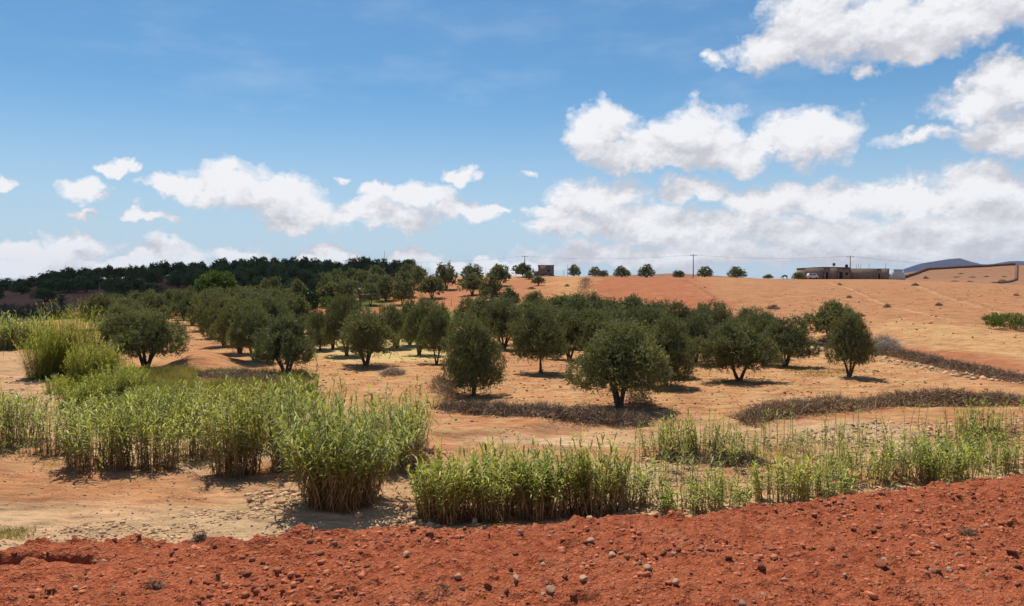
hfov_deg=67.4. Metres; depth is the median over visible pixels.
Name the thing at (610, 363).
olive tree
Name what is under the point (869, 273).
outbuilding
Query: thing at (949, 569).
stone
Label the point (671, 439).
reed clump
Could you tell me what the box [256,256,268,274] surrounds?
olive tree
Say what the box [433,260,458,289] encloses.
olive tree
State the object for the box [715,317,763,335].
olive tree
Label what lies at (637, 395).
dead bush
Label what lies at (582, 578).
stone
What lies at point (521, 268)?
olive tree
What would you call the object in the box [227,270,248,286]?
olive tree
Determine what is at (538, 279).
olive tree
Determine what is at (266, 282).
olive tree
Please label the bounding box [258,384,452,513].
reed clump
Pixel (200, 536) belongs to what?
thorn tuft
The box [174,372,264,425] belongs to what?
reed clump
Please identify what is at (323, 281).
olive tree
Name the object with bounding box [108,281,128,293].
olive tree
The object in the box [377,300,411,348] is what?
olive tree
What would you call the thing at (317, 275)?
olive tree
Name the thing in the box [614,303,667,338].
olive tree
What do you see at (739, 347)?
olive tree
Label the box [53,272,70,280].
olive tree
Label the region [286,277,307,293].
olive tree
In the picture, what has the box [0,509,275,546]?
gravel
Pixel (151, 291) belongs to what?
olive tree
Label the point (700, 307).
olive tree
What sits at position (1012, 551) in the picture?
stone
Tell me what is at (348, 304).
olive tree
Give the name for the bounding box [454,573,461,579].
stone
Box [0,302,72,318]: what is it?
weeds
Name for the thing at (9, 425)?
reed clump
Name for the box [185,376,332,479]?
reed clump
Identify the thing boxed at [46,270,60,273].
olive tree
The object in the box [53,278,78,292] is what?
olive tree
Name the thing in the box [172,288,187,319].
olive tree
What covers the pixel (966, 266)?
field wall
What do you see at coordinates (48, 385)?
broom bush
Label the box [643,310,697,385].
olive tree
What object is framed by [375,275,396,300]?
olive tree
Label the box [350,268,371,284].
olive tree
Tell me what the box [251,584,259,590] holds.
stone
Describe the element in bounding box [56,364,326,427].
weeds
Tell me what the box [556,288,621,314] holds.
olive tree
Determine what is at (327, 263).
olive tree
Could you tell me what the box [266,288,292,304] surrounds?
olive tree
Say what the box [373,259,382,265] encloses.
olive tree
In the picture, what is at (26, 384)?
gravel
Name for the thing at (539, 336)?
olive tree
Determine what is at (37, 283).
olive tree
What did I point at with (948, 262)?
mountain
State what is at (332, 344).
olive tree
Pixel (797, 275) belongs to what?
olive tree
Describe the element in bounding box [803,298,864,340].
olive tree
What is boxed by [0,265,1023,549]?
ground
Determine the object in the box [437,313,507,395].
olive tree
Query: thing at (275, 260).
olive tree
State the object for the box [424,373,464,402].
dead bush
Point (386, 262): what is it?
olive tree
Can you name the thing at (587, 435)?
gravel
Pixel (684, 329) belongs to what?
olive tree
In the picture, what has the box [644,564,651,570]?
stone
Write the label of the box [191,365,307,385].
dead bush
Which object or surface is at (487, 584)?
stone
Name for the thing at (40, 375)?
broom bush
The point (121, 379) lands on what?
broom bush
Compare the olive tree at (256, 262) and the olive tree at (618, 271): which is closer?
the olive tree at (618, 271)
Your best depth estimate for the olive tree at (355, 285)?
183.91 m
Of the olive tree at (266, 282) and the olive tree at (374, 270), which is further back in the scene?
the olive tree at (374, 270)
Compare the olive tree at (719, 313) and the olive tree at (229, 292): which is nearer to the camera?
the olive tree at (719, 313)
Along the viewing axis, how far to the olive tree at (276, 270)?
211.28 m
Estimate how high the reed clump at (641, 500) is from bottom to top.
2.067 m
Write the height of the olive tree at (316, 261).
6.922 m
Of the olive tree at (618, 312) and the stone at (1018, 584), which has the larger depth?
the olive tree at (618, 312)
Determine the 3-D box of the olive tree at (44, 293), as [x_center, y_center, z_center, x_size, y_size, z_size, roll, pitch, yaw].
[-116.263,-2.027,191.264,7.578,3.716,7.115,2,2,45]
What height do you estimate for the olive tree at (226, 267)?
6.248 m
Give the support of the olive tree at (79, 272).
on the ground at (932, 335)
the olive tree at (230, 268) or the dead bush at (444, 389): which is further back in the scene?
the olive tree at (230, 268)
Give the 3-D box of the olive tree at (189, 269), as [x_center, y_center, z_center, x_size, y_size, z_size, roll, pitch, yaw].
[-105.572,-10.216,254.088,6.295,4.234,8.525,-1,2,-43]
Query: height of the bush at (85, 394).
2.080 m
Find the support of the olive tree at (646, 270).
on the ground at (932, 335)
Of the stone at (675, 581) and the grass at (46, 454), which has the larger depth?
the grass at (46, 454)
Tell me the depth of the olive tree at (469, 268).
235.20 m
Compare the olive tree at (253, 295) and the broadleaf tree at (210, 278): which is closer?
the olive tree at (253, 295)
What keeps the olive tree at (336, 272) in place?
on the ground at (932, 335)
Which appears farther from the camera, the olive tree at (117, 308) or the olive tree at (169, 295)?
the olive tree at (169, 295)
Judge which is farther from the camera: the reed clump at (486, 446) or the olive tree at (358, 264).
the olive tree at (358, 264)
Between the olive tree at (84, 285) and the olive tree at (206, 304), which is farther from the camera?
the olive tree at (84, 285)
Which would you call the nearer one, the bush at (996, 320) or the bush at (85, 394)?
the bush at (85, 394)
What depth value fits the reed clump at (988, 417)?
34.10 m
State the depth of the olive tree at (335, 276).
200.59 m
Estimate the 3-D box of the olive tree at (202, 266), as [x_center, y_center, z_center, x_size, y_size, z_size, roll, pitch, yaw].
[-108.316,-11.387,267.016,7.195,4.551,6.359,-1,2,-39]
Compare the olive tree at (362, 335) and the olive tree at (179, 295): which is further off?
the olive tree at (179, 295)
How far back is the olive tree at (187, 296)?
111.53 m
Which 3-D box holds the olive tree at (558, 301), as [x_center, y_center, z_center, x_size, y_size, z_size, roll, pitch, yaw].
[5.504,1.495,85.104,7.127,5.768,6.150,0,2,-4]
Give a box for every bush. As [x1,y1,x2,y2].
[3,325,72,380]
[13,297,142,377]
[39,373,78,394]
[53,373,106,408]
[59,327,129,384]
[68,351,143,386]
[80,357,148,400]
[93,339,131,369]
[96,385,170,413]
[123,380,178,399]
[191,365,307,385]
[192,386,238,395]
[377,363,405,376]
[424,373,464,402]
[624,377,659,407]
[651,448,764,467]
[980,312,1023,329]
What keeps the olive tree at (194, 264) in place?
on the ground at (932, 335)
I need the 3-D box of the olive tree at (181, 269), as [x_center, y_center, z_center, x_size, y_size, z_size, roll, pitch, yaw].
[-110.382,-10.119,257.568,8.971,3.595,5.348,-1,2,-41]
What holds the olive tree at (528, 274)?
on the ground at (932, 335)
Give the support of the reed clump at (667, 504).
on the ground at (932, 335)
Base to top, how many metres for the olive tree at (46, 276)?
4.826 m
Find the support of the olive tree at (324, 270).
on the ground at (932, 335)
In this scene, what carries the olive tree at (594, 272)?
on the ground at (932, 335)
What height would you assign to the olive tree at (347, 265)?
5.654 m
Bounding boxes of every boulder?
[285,507,292,514]
[354,512,362,518]
[400,502,407,508]
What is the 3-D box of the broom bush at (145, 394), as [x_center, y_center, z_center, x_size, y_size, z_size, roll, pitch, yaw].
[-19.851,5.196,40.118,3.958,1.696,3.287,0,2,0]
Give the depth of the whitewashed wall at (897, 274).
229.36 m
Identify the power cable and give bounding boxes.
[854,256,999,265]
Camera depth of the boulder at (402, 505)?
23.32 m
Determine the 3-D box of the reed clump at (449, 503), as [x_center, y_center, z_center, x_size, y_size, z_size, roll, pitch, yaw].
[-2.118,5.328,22.567,2.482,2.830,2.598,1,2,24]
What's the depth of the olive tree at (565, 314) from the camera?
64.40 m
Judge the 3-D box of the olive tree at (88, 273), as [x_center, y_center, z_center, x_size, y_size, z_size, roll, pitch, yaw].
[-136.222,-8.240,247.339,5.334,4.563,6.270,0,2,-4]
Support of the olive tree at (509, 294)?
on the ground at (932, 335)
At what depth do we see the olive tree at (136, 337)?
56.44 m
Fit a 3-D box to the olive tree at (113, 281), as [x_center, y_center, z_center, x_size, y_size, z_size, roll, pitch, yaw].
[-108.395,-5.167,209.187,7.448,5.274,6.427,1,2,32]
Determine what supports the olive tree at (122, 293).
on the ground at (932, 335)
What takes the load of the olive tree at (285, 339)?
on the ground at (932, 335)
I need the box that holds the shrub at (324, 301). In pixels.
[318,295,333,307]
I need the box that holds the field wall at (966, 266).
[905,263,1017,282]
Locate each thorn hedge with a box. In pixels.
[429,397,654,429]
[723,385,1023,428]
[874,344,1023,381]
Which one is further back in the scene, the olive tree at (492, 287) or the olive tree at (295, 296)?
the olive tree at (492, 287)
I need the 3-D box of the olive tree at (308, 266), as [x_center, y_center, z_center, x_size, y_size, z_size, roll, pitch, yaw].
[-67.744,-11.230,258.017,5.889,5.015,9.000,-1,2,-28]
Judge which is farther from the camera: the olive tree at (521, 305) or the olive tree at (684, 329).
the olive tree at (521, 305)
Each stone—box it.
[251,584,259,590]
[403,551,409,556]
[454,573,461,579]
[484,582,491,586]
[513,574,518,581]
[546,585,555,593]
[579,575,587,581]
[587,537,594,542]
[608,551,615,558]
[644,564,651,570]
[672,578,678,584]
[738,600,746,605]
[874,560,887,567]
[928,568,936,573]
[946,566,952,572]
[1006,549,1017,553]
[1015,581,1021,586]
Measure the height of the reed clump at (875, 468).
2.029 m
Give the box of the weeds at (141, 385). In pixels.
[66,367,223,436]
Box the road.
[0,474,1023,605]
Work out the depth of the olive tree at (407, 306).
78.51 m
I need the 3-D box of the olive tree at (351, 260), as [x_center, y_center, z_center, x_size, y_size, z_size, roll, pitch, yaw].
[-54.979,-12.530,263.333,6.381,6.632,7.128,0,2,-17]
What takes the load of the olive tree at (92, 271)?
on the ground at (932, 335)
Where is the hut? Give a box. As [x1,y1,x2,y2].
[533,265,554,275]
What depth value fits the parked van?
225.73 m
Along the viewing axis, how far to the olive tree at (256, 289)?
122.56 m
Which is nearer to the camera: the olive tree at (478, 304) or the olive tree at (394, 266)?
the olive tree at (478, 304)
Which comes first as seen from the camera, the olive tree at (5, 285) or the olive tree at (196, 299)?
the olive tree at (196, 299)
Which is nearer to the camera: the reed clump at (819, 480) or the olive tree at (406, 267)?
the reed clump at (819, 480)
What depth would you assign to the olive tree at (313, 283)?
193.69 m
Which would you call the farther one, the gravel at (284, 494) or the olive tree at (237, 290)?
the olive tree at (237, 290)
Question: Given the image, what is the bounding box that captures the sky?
[0,0,1023,280]
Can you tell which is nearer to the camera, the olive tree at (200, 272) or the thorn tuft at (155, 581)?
the thorn tuft at (155, 581)
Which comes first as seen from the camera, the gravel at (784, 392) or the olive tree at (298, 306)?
the gravel at (784, 392)
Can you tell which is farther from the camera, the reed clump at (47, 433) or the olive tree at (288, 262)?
the olive tree at (288, 262)
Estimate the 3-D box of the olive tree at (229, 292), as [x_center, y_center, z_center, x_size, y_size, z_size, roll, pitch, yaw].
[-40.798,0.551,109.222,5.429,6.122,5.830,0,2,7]
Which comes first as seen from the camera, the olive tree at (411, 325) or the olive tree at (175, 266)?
the olive tree at (411, 325)
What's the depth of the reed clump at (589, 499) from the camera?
22.78 m
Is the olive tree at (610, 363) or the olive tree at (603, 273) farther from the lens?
the olive tree at (603, 273)
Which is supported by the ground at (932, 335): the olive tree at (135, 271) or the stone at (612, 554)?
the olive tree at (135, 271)
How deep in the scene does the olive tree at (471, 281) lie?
190.37 m
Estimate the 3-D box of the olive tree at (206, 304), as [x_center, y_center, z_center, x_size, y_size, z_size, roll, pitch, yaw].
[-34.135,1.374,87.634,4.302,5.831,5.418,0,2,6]
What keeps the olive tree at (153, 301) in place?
on the ground at (932, 335)
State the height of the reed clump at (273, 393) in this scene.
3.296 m
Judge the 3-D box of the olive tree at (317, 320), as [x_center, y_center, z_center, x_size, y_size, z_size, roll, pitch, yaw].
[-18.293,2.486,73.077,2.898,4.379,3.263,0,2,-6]
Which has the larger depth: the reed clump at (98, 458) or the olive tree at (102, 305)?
the olive tree at (102, 305)
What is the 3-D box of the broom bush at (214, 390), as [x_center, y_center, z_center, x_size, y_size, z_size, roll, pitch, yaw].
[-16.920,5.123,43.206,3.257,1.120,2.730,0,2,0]
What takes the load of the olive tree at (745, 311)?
on the ground at (932, 335)
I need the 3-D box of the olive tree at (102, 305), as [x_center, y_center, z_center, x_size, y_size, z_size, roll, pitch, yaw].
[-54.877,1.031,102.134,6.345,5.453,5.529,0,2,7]
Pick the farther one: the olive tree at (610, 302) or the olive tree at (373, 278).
the olive tree at (373, 278)
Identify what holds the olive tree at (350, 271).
on the ground at (932, 335)
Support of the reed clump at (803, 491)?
on the ground at (932, 335)
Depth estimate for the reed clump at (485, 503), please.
22.59 m
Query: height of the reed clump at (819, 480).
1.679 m
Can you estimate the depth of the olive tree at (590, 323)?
62.88 m
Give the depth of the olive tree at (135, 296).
122.45 m
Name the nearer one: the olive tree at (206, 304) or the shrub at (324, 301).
the olive tree at (206, 304)
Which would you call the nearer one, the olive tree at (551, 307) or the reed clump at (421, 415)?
the reed clump at (421, 415)
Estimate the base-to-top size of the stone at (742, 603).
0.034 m
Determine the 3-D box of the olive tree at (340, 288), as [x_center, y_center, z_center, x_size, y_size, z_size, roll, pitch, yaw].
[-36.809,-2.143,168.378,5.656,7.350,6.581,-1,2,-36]
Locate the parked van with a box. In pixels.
[806,273,817,278]
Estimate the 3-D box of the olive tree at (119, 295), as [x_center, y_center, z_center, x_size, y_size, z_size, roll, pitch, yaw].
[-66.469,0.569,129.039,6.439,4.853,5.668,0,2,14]
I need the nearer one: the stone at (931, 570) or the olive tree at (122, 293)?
the stone at (931, 570)
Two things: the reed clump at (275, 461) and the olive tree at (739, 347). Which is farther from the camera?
the olive tree at (739, 347)
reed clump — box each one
[0,309,55,350]
[0,385,53,448]
[30,385,95,455]
[48,391,140,476]
[65,385,138,428]
[91,391,197,473]
[105,379,203,437]
[155,381,235,462]
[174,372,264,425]
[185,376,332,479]
[213,353,348,477]
[225,372,308,448]
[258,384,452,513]
[328,381,453,475]
[385,433,480,525]
[388,375,443,461]
[455,441,532,523]
[464,433,554,502]
[505,436,582,522]
[543,430,636,517]
[611,454,660,510]
[637,414,695,456]
[653,476,710,516]
[672,408,726,455]
[693,467,754,514]
[714,426,768,463]
[749,448,823,504]
[786,452,858,500]
[822,436,899,488]
[873,427,945,484]
[898,430,984,483]
[953,398,1008,440]
[956,423,1023,474]
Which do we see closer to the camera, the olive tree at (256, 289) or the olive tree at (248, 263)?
the olive tree at (256, 289)
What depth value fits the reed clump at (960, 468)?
26.24 m
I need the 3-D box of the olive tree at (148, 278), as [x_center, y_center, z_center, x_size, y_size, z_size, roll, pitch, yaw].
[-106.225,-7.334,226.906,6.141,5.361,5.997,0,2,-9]
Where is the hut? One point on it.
(545, 270)
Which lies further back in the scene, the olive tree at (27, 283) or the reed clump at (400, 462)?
the olive tree at (27, 283)
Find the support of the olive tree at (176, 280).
on the ground at (932, 335)
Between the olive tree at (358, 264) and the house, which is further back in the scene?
the olive tree at (358, 264)
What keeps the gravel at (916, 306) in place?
on the ground at (932, 335)
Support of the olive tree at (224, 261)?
on the ground at (932, 335)
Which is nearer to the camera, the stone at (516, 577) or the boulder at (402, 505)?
the stone at (516, 577)
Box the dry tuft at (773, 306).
[765,304,779,309]
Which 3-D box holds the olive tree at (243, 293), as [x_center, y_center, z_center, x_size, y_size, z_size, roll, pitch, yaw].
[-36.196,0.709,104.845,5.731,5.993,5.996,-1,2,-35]
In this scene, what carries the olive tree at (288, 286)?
on the ground at (932, 335)
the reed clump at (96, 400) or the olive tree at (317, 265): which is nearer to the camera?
the reed clump at (96, 400)
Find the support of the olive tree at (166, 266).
on the ground at (932, 335)
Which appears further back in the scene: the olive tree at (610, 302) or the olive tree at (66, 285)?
the olive tree at (66, 285)
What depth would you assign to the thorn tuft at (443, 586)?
4.12 m
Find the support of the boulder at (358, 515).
on the ground at (932, 335)
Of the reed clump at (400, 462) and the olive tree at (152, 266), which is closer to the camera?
the reed clump at (400, 462)
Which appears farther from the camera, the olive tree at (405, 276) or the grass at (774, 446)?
the olive tree at (405, 276)
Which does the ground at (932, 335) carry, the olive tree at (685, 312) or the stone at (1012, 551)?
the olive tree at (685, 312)
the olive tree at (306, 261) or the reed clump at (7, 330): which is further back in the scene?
the olive tree at (306, 261)
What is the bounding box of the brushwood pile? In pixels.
[871,333,907,354]
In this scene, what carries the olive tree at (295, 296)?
on the ground at (932, 335)
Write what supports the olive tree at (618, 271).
on the ground at (932, 335)
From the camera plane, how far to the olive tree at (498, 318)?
73.57 m
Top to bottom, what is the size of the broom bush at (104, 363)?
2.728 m
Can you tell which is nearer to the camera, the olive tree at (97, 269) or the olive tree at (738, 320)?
the olive tree at (738, 320)
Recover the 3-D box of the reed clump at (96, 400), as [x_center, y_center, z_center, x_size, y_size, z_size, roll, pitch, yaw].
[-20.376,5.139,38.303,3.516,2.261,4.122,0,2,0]
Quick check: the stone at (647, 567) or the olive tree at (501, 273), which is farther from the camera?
the olive tree at (501, 273)
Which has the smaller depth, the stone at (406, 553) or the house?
the stone at (406, 553)
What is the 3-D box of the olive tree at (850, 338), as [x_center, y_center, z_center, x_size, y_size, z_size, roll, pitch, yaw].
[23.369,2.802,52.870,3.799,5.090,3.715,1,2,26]
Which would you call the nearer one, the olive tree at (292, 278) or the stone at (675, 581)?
the stone at (675, 581)
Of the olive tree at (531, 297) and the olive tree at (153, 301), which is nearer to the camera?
the olive tree at (153, 301)
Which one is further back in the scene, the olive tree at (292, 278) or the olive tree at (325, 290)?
the olive tree at (292, 278)
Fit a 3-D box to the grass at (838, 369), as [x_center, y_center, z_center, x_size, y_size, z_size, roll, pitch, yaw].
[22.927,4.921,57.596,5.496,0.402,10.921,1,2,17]
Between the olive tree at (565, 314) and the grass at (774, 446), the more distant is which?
the olive tree at (565, 314)
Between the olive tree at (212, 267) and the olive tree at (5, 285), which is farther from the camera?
the olive tree at (212, 267)
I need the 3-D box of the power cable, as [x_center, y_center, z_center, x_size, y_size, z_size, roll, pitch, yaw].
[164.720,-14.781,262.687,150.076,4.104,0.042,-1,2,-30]
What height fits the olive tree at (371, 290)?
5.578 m
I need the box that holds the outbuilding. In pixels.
[851,269,888,278]
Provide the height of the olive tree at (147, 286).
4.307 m
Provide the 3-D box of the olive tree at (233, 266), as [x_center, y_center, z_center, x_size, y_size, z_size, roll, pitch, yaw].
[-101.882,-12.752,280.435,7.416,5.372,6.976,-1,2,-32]
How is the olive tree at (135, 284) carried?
on the ground at (932, 335)
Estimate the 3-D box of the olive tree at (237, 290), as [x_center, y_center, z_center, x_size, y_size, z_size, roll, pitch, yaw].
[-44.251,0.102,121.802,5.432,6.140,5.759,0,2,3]
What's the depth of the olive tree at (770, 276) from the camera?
227.34 m
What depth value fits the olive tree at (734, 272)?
231.90 m
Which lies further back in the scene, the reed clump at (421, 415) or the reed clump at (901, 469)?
the reed clump at (421, 415)
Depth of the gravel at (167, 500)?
24.59 m
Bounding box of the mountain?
[902,258,1023,272]
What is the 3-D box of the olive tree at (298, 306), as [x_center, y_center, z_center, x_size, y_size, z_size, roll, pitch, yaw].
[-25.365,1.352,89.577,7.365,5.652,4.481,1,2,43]
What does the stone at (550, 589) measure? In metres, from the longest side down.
0.053 x 0.052 x 0.044 m
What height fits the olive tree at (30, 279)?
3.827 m
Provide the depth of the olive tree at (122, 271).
282.95 m
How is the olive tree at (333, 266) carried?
on the ground at (932, 335)
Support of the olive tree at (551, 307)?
on the ground at (932, 335)
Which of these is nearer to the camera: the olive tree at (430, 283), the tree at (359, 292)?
the tree at (359, 292)
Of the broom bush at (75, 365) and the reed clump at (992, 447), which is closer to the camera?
the reed clump at (992, 447)
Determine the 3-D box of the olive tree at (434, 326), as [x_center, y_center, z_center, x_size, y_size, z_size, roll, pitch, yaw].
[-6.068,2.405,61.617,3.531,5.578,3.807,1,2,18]
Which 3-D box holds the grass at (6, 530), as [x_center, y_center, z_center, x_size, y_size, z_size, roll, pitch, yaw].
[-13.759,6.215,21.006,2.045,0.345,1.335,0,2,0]
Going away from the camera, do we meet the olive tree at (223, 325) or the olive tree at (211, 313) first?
the olive tree at (223, 325)
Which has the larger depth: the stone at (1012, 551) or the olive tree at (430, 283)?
the olive tree at (430, 283)
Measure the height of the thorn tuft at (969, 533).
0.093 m
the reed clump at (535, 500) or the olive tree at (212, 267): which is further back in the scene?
the olive tree at (212, 267)
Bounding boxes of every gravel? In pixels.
[0,377,63,422]
[0,442,640,542]
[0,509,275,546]
[210,356,995,423]
[244,489,445,536]
[423,411,735,444]
[727,286,1020,350]
[879,356,1023,383]
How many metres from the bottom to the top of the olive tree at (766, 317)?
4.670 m
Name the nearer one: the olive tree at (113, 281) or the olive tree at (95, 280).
the olive tree at (113, 281)
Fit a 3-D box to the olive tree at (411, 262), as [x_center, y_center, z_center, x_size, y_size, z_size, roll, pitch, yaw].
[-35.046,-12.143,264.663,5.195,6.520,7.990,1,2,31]
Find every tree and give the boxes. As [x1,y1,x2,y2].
[0,278,12,286]
[0,282,10,290]
[0,288,5,298]
[7,280,24,290]
[10,285,31,293]
[20,281,33,287]
[21,277,35,286]
[29,288,59,301]
[32,278,51,286]
[35,273,52,280]
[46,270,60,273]
[47,294,72,311]
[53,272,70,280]
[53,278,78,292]
[57,267,78,278]
[72,280,98,292]
[74,268,85,277]
[74,292,117,328]
[80,270,97,278]
[80,270,101,277]
[87,275,106,288]
[88,291,114,304]
[91,304,196,367]
[92,267,104,275]
[95,301,137,341]
[99,265,120,278]
[99,292,123,304]
[101,274,124,292]
[106,296,153,320]
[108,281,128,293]
[115,291,130,295]
[117,268,126,277]
[122,277,146,292]
[123,290,151,305]
[124,263,141,276]
[138,282,166,293]
[140,291,176,319]
[142,269,162,283]
[144,288,160,297]
[147,261,162,274]
[158,260,170,275]
[160,289,175,315]
[165,275,185,287]
[169,262,184,272]
[169,268,187,274]
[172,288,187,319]
[174,288,199,324]
[177,284,194,293]
[181,272,199,286]
[184,266,198,274]
[185,287,211,328]
[190,262,202,268]
[190,270,239,293]
[190,290,224,337]
[192,294,233,345]
[193,269,209,276]
[195,264,209,270]
[196,284,217,295]
[205,293,261,353]
[209,260,215,270]
[213,286,235,299]
[214,257,228,267]
[216,264,230,272]
[216,264,232,270]
[224,300,274,361]
[226,285,240,297]
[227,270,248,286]
[228,261,238,270]
[231,288,259,307]
[236,259,257,270]
[245,312,319,374]
[246,288,272,302]
[247,276,265,288]
[247,287,267,295]
[250,256,258,267]
[255,292,294,319]
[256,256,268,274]
[257,260,273,274]
[258,278,271,289]
[262,264,268,275]
[264,276,283,291]
[265,261,288,280]
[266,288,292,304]
[267,263,288,277]
[267,273,289,283]
[269,257,279,263]
[281,257,297,266]
[281,291,311,324]
[282,276,302,285]
[283,281,308,292]
[285,292,309,305]
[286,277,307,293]
[295,268,317,279]
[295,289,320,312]
[297,256,310,269]
[297,271,315,286]
[301,262,314,269]
[304,308,334,349]
[305,279,319,290]
[309,258,322,264]
[310,270,329,282]
[311,262,323,273]
[314,267,331,276]
[315,273,333,291]
[317,281,340,297]
[319,291,364,355]
[321,259,332,269]
[323,296,344,348]
[327,261,341,271]
[328,267,347,280]
[332,274,344,281]
[333,277,357,304]
[336,304,402,365]
[341,263,354,270]
[343,257,356,267]
[343,267,355,280]
[343,278,363,297]
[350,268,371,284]
[352,256,369,271]
[354,288,373,308]
[361,274,385,289]
[361,282,381,304]
[362,264,373,270]
[366,256,376,265]
[368,263,385,275]
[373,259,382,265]
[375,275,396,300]
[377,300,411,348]
[381,258,389,266]
[382,265,394,276]
[388,262,401,270]
[391,276,416,304]
[393,266,401,274]
[393,271,416,290]
[394,263,413,281]
[397,294,438,354]
[398,297,417,344]
[402,259,416,268]
[412,265,424,289]
[412,265,427,273]
[415,298,460,364]
[417,274,446,298]
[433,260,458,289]
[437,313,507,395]
[450,295,475,320]
[455,272,485,294]
[458,294,506,339]
[460,263,484,279]
[477,295,525,349]
[478,273,504,299]
[486,263,511,282]
[500,286,521,304]
[505,302,572,372]
[510,261,533,277]
[515,300,533,310]
[519,298,560,322]
[521,290,547,304]
[524,270,533,278]
[531,275,545,285]
[540,292,580,316]
[551,307,584,359]
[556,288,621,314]
[560,300,619,353]
[561,314,677,408]
[567,264,580,275]
[575,277,595,296]
[588,266,599,276]
[594,307,625,328]
[598,270,608,276]
[601,295,629,318]
[612,265,631,276]
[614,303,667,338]
[620,292,657,323]
[637,264,655,276]
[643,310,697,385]
[649,298,674,311]
[656,313,695,375]
[660,298,698,326]
[672,270,684,277]
[681,310,718,363]
[689,319,786,381]
[690,301,712,315]
[695,266,713,276]
[704,297,736,334]
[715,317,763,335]
[726,266,747,277]
[734,305,757,321]
[736,306,781,349]
[757,313,821,366]
[762,274,773,278]
[792,271,805,278]
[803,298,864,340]
[822,307,880,376]
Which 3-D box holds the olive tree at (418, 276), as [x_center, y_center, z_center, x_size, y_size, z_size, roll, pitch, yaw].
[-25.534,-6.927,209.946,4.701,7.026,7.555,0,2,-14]
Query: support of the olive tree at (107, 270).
on the ground at (932, 335)
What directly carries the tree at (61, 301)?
on the ground at (932, 335)
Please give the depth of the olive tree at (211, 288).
119.79 m
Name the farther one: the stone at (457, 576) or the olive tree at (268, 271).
the olive tree at (268, 271)
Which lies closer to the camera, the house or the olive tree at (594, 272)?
the house
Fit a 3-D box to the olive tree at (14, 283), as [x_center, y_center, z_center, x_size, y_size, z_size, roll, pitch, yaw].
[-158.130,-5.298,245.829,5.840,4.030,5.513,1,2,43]
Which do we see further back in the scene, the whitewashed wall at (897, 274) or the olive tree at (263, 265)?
the olive tree at (263, 265)
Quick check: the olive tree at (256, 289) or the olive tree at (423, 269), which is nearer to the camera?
the olive tree at (256, 289)
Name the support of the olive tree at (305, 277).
on the ground at (932, 335)
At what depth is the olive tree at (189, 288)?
135.65 m
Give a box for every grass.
[0,523,47,539]
[2,407,425,471]
[641,413,1023,510]
[779,361,854,376]
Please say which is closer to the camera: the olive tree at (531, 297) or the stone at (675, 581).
the stone at (675, 581)
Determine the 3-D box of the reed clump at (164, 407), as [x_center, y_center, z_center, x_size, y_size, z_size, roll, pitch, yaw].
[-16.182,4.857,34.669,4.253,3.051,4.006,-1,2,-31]
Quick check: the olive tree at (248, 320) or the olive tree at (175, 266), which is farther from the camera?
the olive tree at (175, 266)
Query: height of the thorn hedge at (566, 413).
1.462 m
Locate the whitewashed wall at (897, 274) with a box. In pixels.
[889,269,904,279]
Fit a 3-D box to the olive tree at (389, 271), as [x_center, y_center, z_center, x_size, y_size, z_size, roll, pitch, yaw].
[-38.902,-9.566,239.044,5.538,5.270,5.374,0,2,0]
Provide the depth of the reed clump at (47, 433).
31.07 m
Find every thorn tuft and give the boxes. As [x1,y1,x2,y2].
[141,576,170,589]
[190,531,210,543]
[433,582,451,596]
[955,526,978,537]
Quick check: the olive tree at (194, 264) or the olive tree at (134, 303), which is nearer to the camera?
the olive tree at (134, 303)
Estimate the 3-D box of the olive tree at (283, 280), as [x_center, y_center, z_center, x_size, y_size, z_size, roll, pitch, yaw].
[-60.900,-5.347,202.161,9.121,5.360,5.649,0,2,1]
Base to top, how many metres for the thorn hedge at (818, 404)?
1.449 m
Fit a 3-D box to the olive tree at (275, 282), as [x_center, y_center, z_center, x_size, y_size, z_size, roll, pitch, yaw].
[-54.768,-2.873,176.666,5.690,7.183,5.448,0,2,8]
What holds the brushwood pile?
on the ground at (932, 335)
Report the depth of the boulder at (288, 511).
22.63 m
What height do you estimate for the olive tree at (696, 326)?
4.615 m
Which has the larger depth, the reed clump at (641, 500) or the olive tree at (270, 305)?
the olive tree at (270, 305)
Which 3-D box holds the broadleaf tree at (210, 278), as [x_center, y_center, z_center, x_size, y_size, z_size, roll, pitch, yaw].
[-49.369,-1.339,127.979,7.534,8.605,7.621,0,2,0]
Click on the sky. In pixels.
(778, 137)
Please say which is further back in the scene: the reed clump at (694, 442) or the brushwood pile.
the brushwood pile
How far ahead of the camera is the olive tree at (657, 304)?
84.67 m
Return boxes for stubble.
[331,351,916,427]
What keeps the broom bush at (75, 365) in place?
on the ground at (932, 335)
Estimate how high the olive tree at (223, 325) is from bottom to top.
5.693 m
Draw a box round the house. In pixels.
[797,267,849,278]

